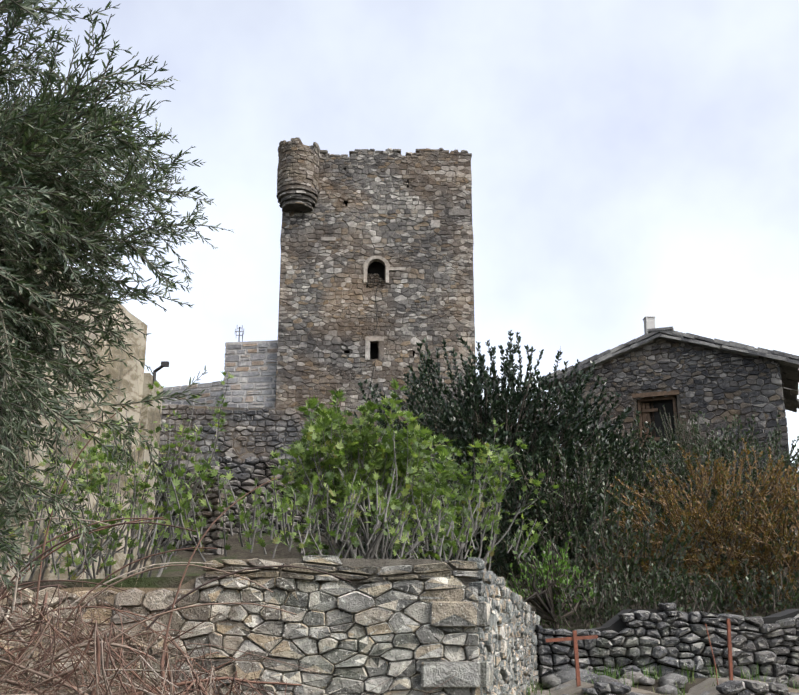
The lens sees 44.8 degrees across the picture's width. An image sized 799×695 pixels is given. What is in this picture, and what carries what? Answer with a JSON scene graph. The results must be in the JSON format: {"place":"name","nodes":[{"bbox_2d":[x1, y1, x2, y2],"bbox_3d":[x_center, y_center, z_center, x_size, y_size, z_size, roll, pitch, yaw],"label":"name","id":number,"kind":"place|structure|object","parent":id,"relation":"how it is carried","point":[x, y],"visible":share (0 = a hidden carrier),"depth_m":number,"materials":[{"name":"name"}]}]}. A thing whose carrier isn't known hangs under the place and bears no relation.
{"place":"outdoors","nodes":[
{"label":"outdoors","id":0,"kind":"place"},
{"bbox_2d":[0,0,798,471],"label":"sky","id":1,"kind":"structure","parent":0,"point":[632,160],"materials":[{"name":"white"}]},
{"bbox_2d":[131,520,798,692],"bbox_3d":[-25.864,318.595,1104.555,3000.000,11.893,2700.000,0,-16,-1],"label":"ground","id":2,"kind":"structure","parent":0,"point":[237,551],"depth_m":18.70,"materials":[{"name":"soil"}]},
{"bbox_2d":[0,420,158,581],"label":"far fig tree left leaves","id":3,"kind":"object","parent":2,"relation":"on","point":[117,508],"visible":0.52,"depth_m":9.51,"materials":[{"name":"green plant"}]},
{"bbox_2d":[0,262,162,581],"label":"plastered house","id":4,"kind":"structure","parent":2,"relation":"on","point":[135,378],"depth_m":16.84,"materials":[{"name":"paint"}]},
{"bbox_2d":[153,361,168,382],"bbox_3d":[-4.592,0.486,18.636,0.317,0.425,0.122,-2,-16,8],"label":"wall lamp bracket","id":5,"kind":"object","parent":4,"relation":"attached to","point":[164,363],"depth_m":18.64,"materials":[{"name":"black metal"}]},
{"bbox_2d":[0,0,233,596],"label":"olive tree leaves","id":6,"kind":"object","parent":2,"relation":"on","point":[42,200],"visible":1,"depth_m":3.57,"materials":[{"name":"green plant"}]},
{"bbox_2d":[11,371,233,578],"bbox_3d":[-2.890,1.496,10.414,1.915,2.584,2.146,-14,-21,39],"label":"shrub","id":7,"kind":"object","parent":2,"relation":"on","point":[101,458],"visible":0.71,"depth_m":10.21,"materials":[{"name":"green plant"}]},
{"bbox_2d":[162,340,277,408],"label":"stone wall","id":8,"kind":"structure","parent":2,"relation":"on","point":[250,366],"depth_m":31.27,"materials":[{"name":"grey stone"}]},
{"bbox_2d":[235,325,243,341],"bbox_3d":[-5.649,-0.242,34.144,0.320,1.163,0.050,0,-16,-1],"label":"antenna mast","id":9,"kind":"object","parent":8,"relation":"on","point":[239,331],"visible":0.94,"depth_m":34.20,"materials":[{"name":"silver metal"}]},
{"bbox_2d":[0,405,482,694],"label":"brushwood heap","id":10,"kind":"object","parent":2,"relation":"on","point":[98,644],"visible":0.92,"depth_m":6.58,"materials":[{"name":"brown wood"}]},
{"bbox_2d":[0,555,539,694],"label":"stone wall","id":11,"kind":"structure","parent":2,"relation":"on","point":[471,623],"depth_m":7.55,"materials":[{"name":"stone"}]},
{"bbox_2d":[0,462,548,579],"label":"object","id":12,"kind":"object","parent":11,"relation":"on","point":[283,519],"visible":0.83,"depth_m":9.38,"materials":[{"name":"green plant"}]},
{"bbox_2d":[155,404,472,554],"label":"old terrace walls","id":13,"kind":"structure","parent":2,"relation":"on","point":[249,440],"depth_m":27.48,"materials":[{"name":"stone"}]},
{"bbox_2d":[269,378,463,559],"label":"fig tree centre leaves","id":14,"kind":"object","parent":2,"relation":"on","point":[366,452],"visible":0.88,"depth_m":11.47,"materials":[{"name":"green plant"}]},
{"bbox_2d":[275,137,474,412],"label":"tower house","id":15,"kind":"structure","parent":2,"relation":"on","point":[376,275],"depth_m":31.77,"materials":[{"name":"stone"}]},
{"bbox_2d":[385,417,563,561],"bbox_3d":[0.704,1.986,12.645,1.919,2.273,2.312,11,-19,-33],"label":"shrub","id":16,"kind":"object","parent":2,"relation":"on","point":[485,452],"visible":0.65,"depth_m":12.59,"materials":[{"name":"green plant"}]},
{"bbox_2d":[304,330,688,588],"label":"evergreen tree leaves","id":17,"kind":"object","parent":2,"relation":"on","point":[542,417],"visible":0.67,"depth_m":18.86,"materials":[{"name":"green plant"}]},
{"bbox_2d":[507,532,597,628],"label":"bright bush leaves","id":18,"kind":"object","parent":2,"relation":"on","point":[545,605],"visible":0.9,"depth_m":13.72,"materials":[{"name":"green plant"}]},
{"bbox_2d":[477,408,798,628],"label":"scrub leaves","id":19,"kind":"object","parent":2,"relation":"on","point":[621,598],"visible":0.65,"depth_m":15.87,"materials":[{"name":"green plant"}]},
{"bbox_2d":[546,619,732,686],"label":"metal posts","id":20,"kind":"object","parent":2,"relation":"on","point":[575,638],"visible":0.6,"depth_m":10.48,"materials":[{"name":"brown metal"}]},
{"bbox_2d":[506,578,798,694],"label":"grass tufts","id":21,"kind":"object","parent":2,"relation":"on","point":[614,675],"visible":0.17,"depth_m":11.32,"materials":[{"name":"green plant"}]},
{"bbox_2d":[530,603,798,694],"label":"dry stone wall","id":22,"kind":"structure","parent":2,"relation":"on","point":[669,641],"depth_m":11.68,"materials":[{"name":"black stone"}]},
{"bbox_2d":[537,499,798,551],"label":"house terrace wall","id":23,"kind":"structure","parent":2,"relation":"on","point":[796,531],"depth_m":20.23,"materials":[{"name":"stone"}]},
{"bbox_2d":[647,405,706,494],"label":"bush leaves","id":24,"kind":"object","parent":23,"relation":"on","point":[681,438],"visible":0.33,"depth_m":21.79,"materials":[{"name":"green plant"}]},
{"bbox_2d":[539,326,798,499],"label":"stone house","id":25,"kind":"structure","parent":2,"relation":"on","point":[650,373],"depth_m":24.60,"materials":[{"name":"black stone"}]},
{"bbox_2d":[643,316,654,333],"bbox_3d":[7.300,1.486,27.710,0.600,4.905,0.600,0,-16,-1],"label":"chimney","id":26,"kind":"object","parent":25,"relation":"on","point":[649,322],"visible":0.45,"depth_m":28.23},
{"bbox_2d":[539,668,798,694],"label":"rocks","id":27,"kind":"object","parent":2,"relation":"on","point":[669,682],"visible":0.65,"depth_m":11.13,"materials":[{"name":"grey stone"}]},
{"bbox_2d":[581,438,798,612],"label":"rusty shrub leaves","id":28,"kind":"object","parent":2,"relation":"on","point":[730,503],"visible":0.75,"depth_m":15.91,"materials":[{"name":"brown plant"}]}
]}

